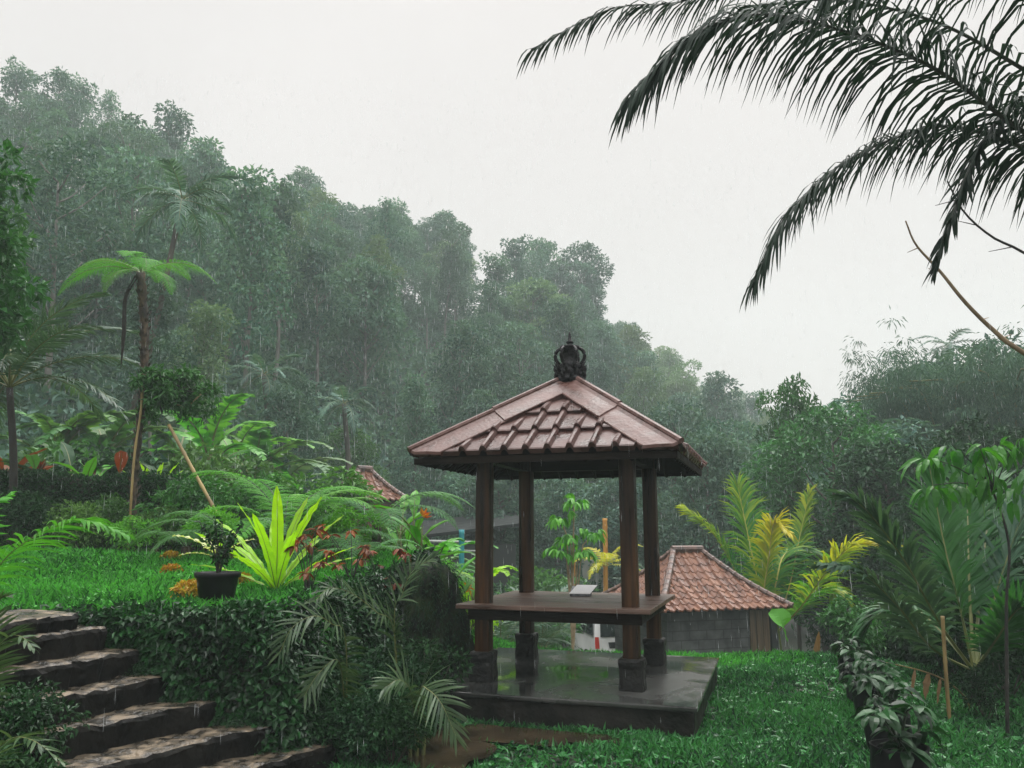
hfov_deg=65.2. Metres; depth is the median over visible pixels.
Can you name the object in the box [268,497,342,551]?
shrub
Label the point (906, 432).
broadleaf tree
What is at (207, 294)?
forest tree
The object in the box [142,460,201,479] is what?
canna plant
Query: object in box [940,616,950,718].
bamboo stake
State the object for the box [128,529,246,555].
fern plant
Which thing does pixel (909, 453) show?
broadleaf tree
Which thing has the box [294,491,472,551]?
fern plant
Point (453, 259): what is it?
forest tree
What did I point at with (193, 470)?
bamboo pole
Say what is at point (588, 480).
forest tree
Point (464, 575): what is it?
fern plant
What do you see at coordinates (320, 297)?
forest tree
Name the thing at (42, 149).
forest tree
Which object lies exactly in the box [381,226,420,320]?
forest tree
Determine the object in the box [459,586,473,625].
shrub
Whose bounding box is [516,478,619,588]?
broadleaf tree
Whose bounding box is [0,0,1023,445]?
sky
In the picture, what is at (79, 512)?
shrub
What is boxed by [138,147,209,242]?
forest tree
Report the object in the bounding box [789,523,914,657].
broadleaf tree
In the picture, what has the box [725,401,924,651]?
broadleaf tree
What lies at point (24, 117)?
forest tree
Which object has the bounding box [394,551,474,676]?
mossy mound
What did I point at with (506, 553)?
dark house
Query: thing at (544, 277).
falling rain
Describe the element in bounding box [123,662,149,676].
shrub
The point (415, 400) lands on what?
forest tree
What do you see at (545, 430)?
garden pavilion
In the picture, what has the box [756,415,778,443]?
forest tree
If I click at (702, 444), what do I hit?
broadleaf tree
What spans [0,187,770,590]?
forest undergrowth
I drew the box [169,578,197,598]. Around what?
coleus mound
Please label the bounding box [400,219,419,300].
forest tree
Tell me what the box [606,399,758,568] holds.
broadleaf tree
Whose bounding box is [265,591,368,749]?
areca palm
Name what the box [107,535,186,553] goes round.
fern plant
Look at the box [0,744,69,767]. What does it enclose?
shrub
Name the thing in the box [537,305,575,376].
forest tree
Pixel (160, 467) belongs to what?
strap leaf plant
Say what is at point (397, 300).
forest tree
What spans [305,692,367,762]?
shrub
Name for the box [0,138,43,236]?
forest tree
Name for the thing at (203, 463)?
shrub
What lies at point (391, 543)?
shrub
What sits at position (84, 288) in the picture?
forest tree
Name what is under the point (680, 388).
forest tree
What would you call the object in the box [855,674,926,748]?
shrub
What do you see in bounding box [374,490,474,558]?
heliconia plant
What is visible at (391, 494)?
tiled hut
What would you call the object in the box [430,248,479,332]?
forest tree
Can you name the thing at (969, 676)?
shrub
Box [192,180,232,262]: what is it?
forest tree
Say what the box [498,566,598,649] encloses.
shrub
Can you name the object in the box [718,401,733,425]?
forest tree
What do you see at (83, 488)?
clipped hedge
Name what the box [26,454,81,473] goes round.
canna plant
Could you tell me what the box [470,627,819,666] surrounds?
slope grass
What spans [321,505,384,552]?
shrub
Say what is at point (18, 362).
feather palm
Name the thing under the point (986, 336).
broadleaf tree
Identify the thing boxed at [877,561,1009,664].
shrub
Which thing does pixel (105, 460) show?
shrub
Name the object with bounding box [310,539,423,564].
fern plant
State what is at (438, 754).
mud path
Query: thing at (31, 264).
forest tree
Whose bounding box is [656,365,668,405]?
forest tree
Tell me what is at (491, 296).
forest tree
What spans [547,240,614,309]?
forest tree
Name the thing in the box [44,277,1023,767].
ground
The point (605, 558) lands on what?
yellow palm
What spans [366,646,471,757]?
areca palm
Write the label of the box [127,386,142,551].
bamboo pole
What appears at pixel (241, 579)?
coleus mound
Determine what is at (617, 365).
forest tree
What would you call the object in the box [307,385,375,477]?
coconut palm
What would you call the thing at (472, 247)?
forest tree
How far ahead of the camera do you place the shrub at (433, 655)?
7.47 m
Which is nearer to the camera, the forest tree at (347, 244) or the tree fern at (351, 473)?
the tree fern at (351, 473)
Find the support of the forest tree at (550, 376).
on the ground at (790, 633)
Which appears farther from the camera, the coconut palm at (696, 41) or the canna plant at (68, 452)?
the canna plant at (68, 452)
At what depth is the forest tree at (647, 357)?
87.99 m
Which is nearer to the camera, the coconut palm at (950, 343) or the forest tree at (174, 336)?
the forest tree at (174, 336)
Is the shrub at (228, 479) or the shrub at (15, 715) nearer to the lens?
the shrub at (15, 715)
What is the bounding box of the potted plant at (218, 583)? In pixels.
[194,485,243,603]
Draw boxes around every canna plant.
[0,448,46,469]
[1,441,112,475]
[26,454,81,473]
[47,457,112,475]
[93,450,127,474]
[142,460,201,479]
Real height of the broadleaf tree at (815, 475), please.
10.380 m
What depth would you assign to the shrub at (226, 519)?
9.95 m
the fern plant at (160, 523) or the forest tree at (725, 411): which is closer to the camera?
the fern plant at (160, 523)
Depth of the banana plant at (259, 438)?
22.70 m
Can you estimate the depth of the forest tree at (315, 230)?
54.30 m
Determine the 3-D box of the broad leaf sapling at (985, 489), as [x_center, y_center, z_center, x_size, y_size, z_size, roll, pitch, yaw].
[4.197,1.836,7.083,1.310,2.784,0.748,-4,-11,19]
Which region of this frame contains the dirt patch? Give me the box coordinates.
[435,722,639,746]
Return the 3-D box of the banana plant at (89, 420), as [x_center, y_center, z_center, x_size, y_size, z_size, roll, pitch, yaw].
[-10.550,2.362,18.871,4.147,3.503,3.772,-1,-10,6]
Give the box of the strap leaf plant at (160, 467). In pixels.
[140,463,181,474]
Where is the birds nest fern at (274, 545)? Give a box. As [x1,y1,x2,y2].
[191,486,354,588]
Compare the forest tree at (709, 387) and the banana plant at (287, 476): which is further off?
the forest tree at (709, 387)
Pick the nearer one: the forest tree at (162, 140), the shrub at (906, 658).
the shrub at (906, 658)
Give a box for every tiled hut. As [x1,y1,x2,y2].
[331,465,405,547]
[601,545,793,653]
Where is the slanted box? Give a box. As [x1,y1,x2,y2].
[569,585,596,595]
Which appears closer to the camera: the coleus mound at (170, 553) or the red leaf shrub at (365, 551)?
the red leaf shrub at (365, 551)
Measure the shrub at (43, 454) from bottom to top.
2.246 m
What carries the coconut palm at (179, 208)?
on the ground at (790, 633)
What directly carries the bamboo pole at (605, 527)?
on the ground at (790, 633)
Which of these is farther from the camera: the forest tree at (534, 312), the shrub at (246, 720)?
the forest tree at (534, 312)
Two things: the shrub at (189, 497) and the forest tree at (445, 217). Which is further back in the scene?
the forest tree at (445, 217)
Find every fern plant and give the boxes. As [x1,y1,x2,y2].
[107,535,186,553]
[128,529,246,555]
[129,511,294,560]
[187,470,389,543]
[187,516,271,550]
[254,497,380,549]
[254,527,399,561]
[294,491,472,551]
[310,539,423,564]
[448,563,495,587]
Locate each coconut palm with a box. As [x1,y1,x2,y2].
[114,158,244,455]
[217,353,308,449]
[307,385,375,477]
[516,0,1023,311]
[674,469,902,630]
[805,444,1023,705]
[911,328,979,363]
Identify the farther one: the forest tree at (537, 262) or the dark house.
the forest tree at (537, 262)
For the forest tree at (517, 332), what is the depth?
53.68 m
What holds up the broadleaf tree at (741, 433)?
on the ground at (790, 633)
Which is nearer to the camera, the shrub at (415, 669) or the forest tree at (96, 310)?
the shrub at (415, 669)
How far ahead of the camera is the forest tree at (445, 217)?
89.06 m
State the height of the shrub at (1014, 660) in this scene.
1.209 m
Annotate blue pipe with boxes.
[459,530,463,580]
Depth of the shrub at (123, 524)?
10.46 m
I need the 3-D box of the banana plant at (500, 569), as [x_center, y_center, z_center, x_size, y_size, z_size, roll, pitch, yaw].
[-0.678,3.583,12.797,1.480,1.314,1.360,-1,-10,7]
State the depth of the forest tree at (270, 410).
29.07 m
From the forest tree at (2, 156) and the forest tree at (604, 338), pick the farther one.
the forest tree at (604, 338)
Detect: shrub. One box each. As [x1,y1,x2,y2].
[0,486,56,547]
[0,676,91,767]
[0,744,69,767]
[2,447,57,471]
[21,498,76,547]
[30,434,130,475]
[40,499,110,548]
[51,441,171,476]
[72,492,151,550]
[104,515,161,551]
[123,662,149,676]
[127,468,257,551]
[130,503,195,553]
[162,441,283,549]
[166,686,204,703]
[179,505,246,553]
[195,467,273,551]
[195,492,304,548]
[221,469,304,549]
[222,712,269,729]
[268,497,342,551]
[284,528,335,587]
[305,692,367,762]
[314,524,373,578]
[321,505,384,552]
[323,687,404,767]
[330,659,397,713]
[339,638,447,734]
[340,515,430,551]
[352,699,433,766]
[367,548,411,589]
[377,678,447,748]
[400,636,474,709]
[441,558,473,595]
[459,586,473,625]
[466,593,502,630]
[468,571,508,594]
[470,589,583,649]
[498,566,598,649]
[501,622,570,649]
[581,580,612,592]
[814,594,899,657]
[837,627,929,664]
[855,674,926,748]
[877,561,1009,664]
[885,580,1009,677]
[901,536,1023,676]
[933,612,1023,695]
[941,662,1020,719]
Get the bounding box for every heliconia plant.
[372,494,440,551]
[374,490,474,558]
[451,568,495,629]
[457,557,474,593]
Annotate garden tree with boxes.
[0,138,54,359]
[0,204,57,395]
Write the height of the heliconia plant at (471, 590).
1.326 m
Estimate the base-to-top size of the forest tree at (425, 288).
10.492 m
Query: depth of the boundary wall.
32.16 m
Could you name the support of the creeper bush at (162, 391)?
attached to the tree fern at (143, 309)
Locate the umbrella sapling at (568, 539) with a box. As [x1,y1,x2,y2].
[541,493,607,649]
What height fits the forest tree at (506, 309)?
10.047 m
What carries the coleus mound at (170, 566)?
on the ground at (790, 633)
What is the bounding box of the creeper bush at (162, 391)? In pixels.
[127,362,224,430]
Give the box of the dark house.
[396,511,518,594]
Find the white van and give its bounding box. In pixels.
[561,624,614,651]
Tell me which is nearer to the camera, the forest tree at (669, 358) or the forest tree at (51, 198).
the forest tree at (51, 198)
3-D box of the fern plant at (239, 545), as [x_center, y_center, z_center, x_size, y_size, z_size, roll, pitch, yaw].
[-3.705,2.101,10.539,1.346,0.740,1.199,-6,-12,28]
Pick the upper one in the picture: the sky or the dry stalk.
the sky
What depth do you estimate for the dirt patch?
6.77 m
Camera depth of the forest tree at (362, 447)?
35.49 m
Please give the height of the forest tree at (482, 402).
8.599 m
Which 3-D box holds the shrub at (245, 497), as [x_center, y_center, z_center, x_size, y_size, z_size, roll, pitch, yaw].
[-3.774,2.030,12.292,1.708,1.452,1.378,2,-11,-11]
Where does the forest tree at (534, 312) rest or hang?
on the ground at (790, 633)
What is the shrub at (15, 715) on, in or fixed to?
on the ground at (790, 633)
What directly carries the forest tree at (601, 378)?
on the ground at (790, 633)
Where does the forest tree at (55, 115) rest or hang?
on the ground at (790, 633)
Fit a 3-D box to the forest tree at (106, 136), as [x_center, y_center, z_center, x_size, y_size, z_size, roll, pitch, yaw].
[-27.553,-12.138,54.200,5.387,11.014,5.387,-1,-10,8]
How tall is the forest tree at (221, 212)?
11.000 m
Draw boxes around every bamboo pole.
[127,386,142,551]
[167,424,224,536]
[602,518,607,591]
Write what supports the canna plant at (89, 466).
on the ground at (790, 633)
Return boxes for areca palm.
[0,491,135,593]
[0,589,67,766]
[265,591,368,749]
[303,547,444,671]
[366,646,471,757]
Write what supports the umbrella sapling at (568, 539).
on the ground at (790, 633)
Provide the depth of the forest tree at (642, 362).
76.32 m
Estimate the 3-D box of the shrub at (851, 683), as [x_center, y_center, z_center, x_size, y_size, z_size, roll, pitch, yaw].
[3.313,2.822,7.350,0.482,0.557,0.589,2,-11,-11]
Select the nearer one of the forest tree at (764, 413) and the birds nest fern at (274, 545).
the birds nest fern at (274, 545)
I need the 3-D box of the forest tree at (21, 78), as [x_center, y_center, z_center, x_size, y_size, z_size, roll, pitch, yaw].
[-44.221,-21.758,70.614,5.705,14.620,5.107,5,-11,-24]
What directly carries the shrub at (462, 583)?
on the ground at (790, 633)
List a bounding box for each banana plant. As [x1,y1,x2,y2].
[0,409,155,451]
[6,408,186,455]
[122,423,248,473]
[130,393,289,474]
[142,421,314,476]
[201,429,333,478]
[211,452,352,481]
[268,472,332,507]
[388,529,497,562]
[442,549,474,565]
[453,565,517,579]
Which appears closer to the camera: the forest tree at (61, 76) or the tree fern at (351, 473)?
the tree fern at (351, 473)
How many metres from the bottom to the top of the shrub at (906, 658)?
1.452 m
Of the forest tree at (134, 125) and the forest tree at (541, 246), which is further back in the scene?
the forest tree at (541, 246)
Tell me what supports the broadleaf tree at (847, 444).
on the ground at (790, 633)
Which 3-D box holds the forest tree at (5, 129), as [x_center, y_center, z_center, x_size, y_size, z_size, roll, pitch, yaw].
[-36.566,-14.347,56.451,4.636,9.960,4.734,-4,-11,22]
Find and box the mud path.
[400,734,496,767]
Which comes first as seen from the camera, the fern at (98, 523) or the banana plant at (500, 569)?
the fern at (98, 523)
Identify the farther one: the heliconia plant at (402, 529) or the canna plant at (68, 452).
the canna plant at (68, 452)
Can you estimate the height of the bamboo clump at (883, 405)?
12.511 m
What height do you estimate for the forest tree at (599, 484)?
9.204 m
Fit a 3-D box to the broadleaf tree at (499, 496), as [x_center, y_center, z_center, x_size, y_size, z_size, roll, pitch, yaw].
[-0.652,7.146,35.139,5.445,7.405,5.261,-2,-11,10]
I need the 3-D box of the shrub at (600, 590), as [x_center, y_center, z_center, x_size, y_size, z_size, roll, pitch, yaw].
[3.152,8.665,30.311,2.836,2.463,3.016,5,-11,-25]
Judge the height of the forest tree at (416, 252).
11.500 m
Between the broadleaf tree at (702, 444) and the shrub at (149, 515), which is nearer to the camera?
the shrub at (149, 515)
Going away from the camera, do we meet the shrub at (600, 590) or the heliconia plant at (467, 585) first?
the heliconia plant at (467, 585)
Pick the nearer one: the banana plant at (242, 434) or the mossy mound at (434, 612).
the mossy mound at (434, 612)
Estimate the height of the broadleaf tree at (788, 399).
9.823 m
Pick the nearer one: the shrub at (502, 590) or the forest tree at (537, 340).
the shrub at (502, 590)
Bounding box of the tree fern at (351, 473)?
[269,466,383,549]
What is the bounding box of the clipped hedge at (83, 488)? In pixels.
[0,467,199,549]
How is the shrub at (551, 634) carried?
on the ground at (790, 633)
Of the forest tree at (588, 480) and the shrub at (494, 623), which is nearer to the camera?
the shrub at (494, 623)
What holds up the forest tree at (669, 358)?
on the ground at (790, 633)
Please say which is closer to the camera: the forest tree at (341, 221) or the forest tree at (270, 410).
the forest tree at (270, 410)
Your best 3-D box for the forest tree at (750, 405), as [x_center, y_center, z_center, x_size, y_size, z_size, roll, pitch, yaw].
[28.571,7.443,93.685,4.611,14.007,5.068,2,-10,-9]
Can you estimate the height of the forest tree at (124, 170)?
12.247 m
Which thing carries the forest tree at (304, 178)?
on the ground at (790, 633)
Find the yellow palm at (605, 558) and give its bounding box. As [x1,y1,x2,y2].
[575,544,641,589]
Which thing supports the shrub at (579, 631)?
on the ground at (790, 633)
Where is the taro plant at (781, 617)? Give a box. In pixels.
[768,608,790,650]
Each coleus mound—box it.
[159,563,182,574]
[161,550,181,558]
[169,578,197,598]
[238,572,253,583]
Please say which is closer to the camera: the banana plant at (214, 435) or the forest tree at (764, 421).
the banana plant at (214, 435)
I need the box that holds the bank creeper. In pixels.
[9,544,441,766]
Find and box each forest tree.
[0,55,40,136]
[0,99,74,163]
[0,101,20,164]
[0,115,31,190]
[0,127,141,405]
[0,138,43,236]
[3,226,46,285]
[13,161,84,346]
[14,90,64,161]
[14,94,73,202]
[21,106,80,202]
[21,141,77,250]
[23,66,89,162]
[34,203,130,343]
[52,72,107,133]
[54,126,138,198]
[59,143,204,345]
[64,196,161,318]
[68,191,144,274]
[70,128,151,213]
[73,121,113,204]
[82,89,129,139]
[93,112,161,216]
[94,275,201,455]
[114,119,143,140]
[116,124,170,243]
[122,127,157,172]
[123,324,216,429]
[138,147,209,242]
[142,99,197,223]
[150,135,233,304]
[153,210,232,340]
[158,299,239,430]
[164,159,198,255]
[185,215,270,380]
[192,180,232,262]
[193,161,230,213]
[196,186,253,312]
[197,141,226,164]
[205,163,297,416]
[223,174,323,380]
[230,195,281,361]
[254,383,327,496]
[258,184,318,315]
[265,217,324,338]
[270,208,311,332]
[274,165,324,210]
[274,374,319,485]
[278,234,360,412]
[288,256,345,317]
[289,221,366,351]
[292,201,343,359]
[301,175,326,217]
[303,182,327,214]
[304,187,341,241]
[312,254,419,406]
[313,425,392,484]
[317,199,363,255]
[334,202,369,268]
[338,280,404,329]
[347,234,406,372]
[354,204,383,254]
[357,200,413,370]
[367,209,426,282]
[370,196,418,255]
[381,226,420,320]
[386,372,444,521]
[397,224,430,298]
[397,266,450,330]
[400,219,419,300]
[408,217,442,304]
[410,255,439,366]
[415,208,472,301]
[418,318,497,488]
[421,241,479,322]
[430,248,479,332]
[431,223,471,352]
[432,471,502,541]
[439,388,506,507]
[440,353,519,420]
[444,226,480,318]
[446,242,476,319]
[458,311,508,358]
[464,250,520,323]
[464,280,511,373]
[478,321,559,401]
[493,294,523,356]
[494,234,538,349]
[504,276,574,386]
[508,250,558,322]
[512,277,571,373]
[518,237,570,283]
[524,298,550,368]
[526,240,558,280]
[531,368,554,387]
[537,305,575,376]
[539,478,604,520]
[540,295,595,380]
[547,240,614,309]
[551,259,606,302]
[572,283,602,359]
[575,318,636,390]
[576,331,606,384]
[580,478,618,508]
[586,358,621,396]
[591,303,616,336]
[599,339,641,395]
[604,324,656,398]
[612,321,636,345]
[616,330,646,388]
[616,394,654,417]
[619,350,665,410]
[619,366,672,425]
[626,339,658,404]
[652,345,674,376]
[654,348,683,384]
[655,381,703,404]
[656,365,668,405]
[662,392,715,439]
[665,379,702,409]
[666,359,701,422]
[687,370,746,505]
[700,381,732,409]
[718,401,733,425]
[730,389,745,415]
[739,388,769,440]
[756,406,770,424]
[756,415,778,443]
[757,413,793,444]
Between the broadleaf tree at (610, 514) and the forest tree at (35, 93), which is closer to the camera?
the broadleaf tree at (610, 514)
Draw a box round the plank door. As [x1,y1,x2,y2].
[748,610,770,652]
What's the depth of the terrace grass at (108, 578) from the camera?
8.02 m
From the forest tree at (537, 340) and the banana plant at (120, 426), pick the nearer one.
the banana plant at (120, 426)
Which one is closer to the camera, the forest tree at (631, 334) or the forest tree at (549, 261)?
the forest tree at (631, 334)
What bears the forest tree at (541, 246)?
on the ground at (790, 633)
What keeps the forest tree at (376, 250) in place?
on the ground at (790, 633)
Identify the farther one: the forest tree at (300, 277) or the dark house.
the forest tree at (300, 277)
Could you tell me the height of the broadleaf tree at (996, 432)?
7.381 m
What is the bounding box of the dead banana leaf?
[813,632,819,651]
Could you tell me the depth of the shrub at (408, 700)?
6.32 m
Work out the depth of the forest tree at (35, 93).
69.25 m
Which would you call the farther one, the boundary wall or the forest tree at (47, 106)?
the forest tree at (47, 106)
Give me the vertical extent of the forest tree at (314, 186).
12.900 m
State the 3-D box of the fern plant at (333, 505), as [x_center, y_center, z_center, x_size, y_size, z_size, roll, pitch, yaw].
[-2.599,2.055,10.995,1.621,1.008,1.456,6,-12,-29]
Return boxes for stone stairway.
[0,609,334,767]
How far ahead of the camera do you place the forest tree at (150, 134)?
53.50 m
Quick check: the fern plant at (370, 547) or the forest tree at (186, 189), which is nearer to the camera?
the fern plant at (370, 547)
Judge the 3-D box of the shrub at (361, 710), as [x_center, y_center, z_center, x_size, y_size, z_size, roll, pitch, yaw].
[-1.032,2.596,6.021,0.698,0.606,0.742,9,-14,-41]
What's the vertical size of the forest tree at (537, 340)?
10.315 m
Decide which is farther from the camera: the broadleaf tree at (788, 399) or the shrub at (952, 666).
the broadleaf tree at (788, 399)
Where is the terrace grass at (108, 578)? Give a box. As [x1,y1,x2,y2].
[0,545,422,716]
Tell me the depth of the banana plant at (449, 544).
12.09 m
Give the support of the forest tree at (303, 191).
on the ground at (790, 633)
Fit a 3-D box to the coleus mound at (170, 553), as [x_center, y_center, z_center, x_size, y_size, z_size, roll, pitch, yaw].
[-4.004,2.048,9.377,0.268,0.214,0.277,0,-10,0]
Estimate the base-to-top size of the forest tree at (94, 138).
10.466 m
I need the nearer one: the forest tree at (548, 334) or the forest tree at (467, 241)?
the forest tree at (548, 334)
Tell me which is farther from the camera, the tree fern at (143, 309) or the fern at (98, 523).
the tree fern at (143, 309)
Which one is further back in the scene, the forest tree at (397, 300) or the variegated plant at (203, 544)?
the forest tree at (397, 300)
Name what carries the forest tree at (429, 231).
on the ground at (790, 633)
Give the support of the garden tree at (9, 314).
on the ground at (790, 633)
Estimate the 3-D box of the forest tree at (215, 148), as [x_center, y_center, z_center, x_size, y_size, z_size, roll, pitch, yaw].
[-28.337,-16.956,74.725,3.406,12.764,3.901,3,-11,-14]
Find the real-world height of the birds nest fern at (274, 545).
0.985 m
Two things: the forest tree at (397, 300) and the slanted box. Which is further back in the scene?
the forest tree at (397, 300)
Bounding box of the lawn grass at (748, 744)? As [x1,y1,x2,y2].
[327,632,1023,767]
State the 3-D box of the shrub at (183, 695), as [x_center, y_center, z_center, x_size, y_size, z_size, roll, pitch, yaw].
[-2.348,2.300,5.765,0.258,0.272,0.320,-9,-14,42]
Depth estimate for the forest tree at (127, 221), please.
47.80 m
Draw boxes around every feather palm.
[0,291,160,546]
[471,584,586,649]
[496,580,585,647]
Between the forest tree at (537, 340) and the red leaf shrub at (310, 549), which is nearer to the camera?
the red leaf shrub at (310, 549)
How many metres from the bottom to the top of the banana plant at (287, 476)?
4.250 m
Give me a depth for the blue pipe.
16.12 m
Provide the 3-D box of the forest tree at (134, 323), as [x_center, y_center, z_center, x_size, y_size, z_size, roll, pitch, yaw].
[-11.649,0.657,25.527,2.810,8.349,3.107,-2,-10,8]
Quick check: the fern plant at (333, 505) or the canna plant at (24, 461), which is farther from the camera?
the canna plant at (24, 461)
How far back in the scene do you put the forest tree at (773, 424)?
74.11 m
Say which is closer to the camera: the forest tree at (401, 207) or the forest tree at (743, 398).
the forest tree at (401, 207)
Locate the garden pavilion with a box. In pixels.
[407,332,718,738]
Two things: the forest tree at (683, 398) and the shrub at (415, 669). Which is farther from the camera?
the forest tree at (683, 398)
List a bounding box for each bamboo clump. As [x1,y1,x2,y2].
[828,335,1023,484]
[853,305,1023,493]
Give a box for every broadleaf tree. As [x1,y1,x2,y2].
[454,475,557,586]
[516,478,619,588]
[568,478,676,588]
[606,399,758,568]
[657,415,785,578]
[657,430,763,577]
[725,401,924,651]
[725,449,808,525]
[753,372,825,650]
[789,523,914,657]
[800,389,932,528]
[807,377,1008,516]
[808,440,933,651]
[810,415,941,652]
[848,435,1023,670]
[891,354,1009,426]
[902,412,1023,563]
[932,330,1022,434]
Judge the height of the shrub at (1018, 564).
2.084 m
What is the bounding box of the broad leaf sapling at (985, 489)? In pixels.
[897,436,1023,736]
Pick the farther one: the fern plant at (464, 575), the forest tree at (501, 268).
the forest tree at (501, 268)
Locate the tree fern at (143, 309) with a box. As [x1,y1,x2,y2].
[57,251,216,550]
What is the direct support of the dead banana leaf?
on the ground at (790, 633)
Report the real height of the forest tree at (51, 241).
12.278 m
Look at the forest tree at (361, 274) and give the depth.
49.49 m
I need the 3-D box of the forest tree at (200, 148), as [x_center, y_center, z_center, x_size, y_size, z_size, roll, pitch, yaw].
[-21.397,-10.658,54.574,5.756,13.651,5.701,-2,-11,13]
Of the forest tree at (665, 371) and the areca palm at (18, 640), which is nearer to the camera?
the areca palm at (18, 640)
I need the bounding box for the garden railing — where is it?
[415,540,474,562]
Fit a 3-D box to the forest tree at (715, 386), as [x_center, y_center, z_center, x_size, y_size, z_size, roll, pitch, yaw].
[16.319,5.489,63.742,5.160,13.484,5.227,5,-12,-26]
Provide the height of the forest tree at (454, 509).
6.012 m
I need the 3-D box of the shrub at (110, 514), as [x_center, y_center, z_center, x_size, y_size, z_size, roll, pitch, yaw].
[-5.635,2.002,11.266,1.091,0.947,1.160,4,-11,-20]
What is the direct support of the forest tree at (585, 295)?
on the ground at (790, 633)
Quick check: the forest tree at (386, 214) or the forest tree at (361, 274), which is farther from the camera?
the forest tree at (386, 214)
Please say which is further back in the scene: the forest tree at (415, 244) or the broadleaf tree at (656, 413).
the forest tree at (415, 244)
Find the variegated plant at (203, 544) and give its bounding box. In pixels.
[172,535,254,566]
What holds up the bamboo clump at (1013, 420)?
on the ground at (790, 633)
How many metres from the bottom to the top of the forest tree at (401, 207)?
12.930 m
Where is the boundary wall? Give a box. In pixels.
[582,556,602,586]
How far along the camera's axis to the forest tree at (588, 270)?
89.79 m
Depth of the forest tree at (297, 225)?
51.19 m
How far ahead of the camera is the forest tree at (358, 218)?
83.53 m
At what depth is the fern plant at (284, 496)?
9.59 m
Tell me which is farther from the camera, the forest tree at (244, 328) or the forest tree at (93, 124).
the forest tree at (93, 124)
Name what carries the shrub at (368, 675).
on the ground at (790, 633)
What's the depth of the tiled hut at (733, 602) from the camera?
17.77 m
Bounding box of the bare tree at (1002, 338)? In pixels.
[905,181,1023,355]
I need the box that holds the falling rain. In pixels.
[0,71,1023,754]
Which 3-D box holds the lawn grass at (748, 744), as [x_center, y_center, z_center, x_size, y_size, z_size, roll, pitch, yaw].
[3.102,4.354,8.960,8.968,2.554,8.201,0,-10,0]
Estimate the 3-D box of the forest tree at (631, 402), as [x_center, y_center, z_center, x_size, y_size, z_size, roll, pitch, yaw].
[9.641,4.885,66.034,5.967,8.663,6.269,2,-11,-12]
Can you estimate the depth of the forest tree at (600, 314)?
90.68 m
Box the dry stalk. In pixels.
[886,662,969,708]
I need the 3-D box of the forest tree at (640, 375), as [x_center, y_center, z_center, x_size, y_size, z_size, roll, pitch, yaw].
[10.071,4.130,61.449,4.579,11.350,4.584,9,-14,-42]
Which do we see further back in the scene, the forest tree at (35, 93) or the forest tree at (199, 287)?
the forest tree at (35, 93)
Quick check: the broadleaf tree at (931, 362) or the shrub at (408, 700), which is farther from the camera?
the broadleaf tree at (931, 362)
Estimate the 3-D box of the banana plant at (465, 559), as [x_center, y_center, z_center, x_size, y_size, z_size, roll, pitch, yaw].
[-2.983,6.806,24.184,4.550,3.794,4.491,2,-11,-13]
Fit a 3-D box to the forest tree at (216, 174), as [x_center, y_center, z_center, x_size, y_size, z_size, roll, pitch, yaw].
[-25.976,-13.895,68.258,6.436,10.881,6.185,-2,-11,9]
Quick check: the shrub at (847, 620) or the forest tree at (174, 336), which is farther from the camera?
the forest tree at (174, 336)
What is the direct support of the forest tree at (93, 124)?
on the ground at (790, 633)
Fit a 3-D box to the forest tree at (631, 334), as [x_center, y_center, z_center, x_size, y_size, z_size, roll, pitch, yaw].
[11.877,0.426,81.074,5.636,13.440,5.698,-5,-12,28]
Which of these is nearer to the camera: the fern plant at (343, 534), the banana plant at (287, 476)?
the fern plant at (343, 534)
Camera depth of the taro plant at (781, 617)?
12.50 m
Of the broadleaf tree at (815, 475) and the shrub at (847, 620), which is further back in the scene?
the broadleaf tree at (815, 475)
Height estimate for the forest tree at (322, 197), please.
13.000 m
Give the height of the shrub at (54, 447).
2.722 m
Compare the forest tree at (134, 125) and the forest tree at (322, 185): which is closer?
the forest tree at (134, 125)
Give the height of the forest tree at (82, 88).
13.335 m
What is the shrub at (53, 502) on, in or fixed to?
on the ground at (790, 633)
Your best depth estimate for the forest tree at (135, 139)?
70.32 m
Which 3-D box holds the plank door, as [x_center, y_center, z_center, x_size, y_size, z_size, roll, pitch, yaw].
[5.514,6.221,17.687,0.490,2.410,0.048,3,-11,-18]
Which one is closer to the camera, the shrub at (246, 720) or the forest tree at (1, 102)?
the shrub at (246, 720)
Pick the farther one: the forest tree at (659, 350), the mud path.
the forest tree at (659, 350)
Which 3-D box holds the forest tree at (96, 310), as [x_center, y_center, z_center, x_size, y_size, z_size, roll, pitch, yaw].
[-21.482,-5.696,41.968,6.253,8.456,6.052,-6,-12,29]
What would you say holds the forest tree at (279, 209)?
on the ground at (790, 633)
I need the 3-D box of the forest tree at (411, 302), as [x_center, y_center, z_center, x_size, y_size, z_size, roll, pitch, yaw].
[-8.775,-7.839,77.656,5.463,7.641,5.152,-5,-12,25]
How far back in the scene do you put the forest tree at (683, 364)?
83.95 m
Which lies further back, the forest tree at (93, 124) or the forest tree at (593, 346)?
the forest tree at (593, 346)
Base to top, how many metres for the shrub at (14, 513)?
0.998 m
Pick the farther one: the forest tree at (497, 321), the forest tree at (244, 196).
the forest tree at (497, 321)

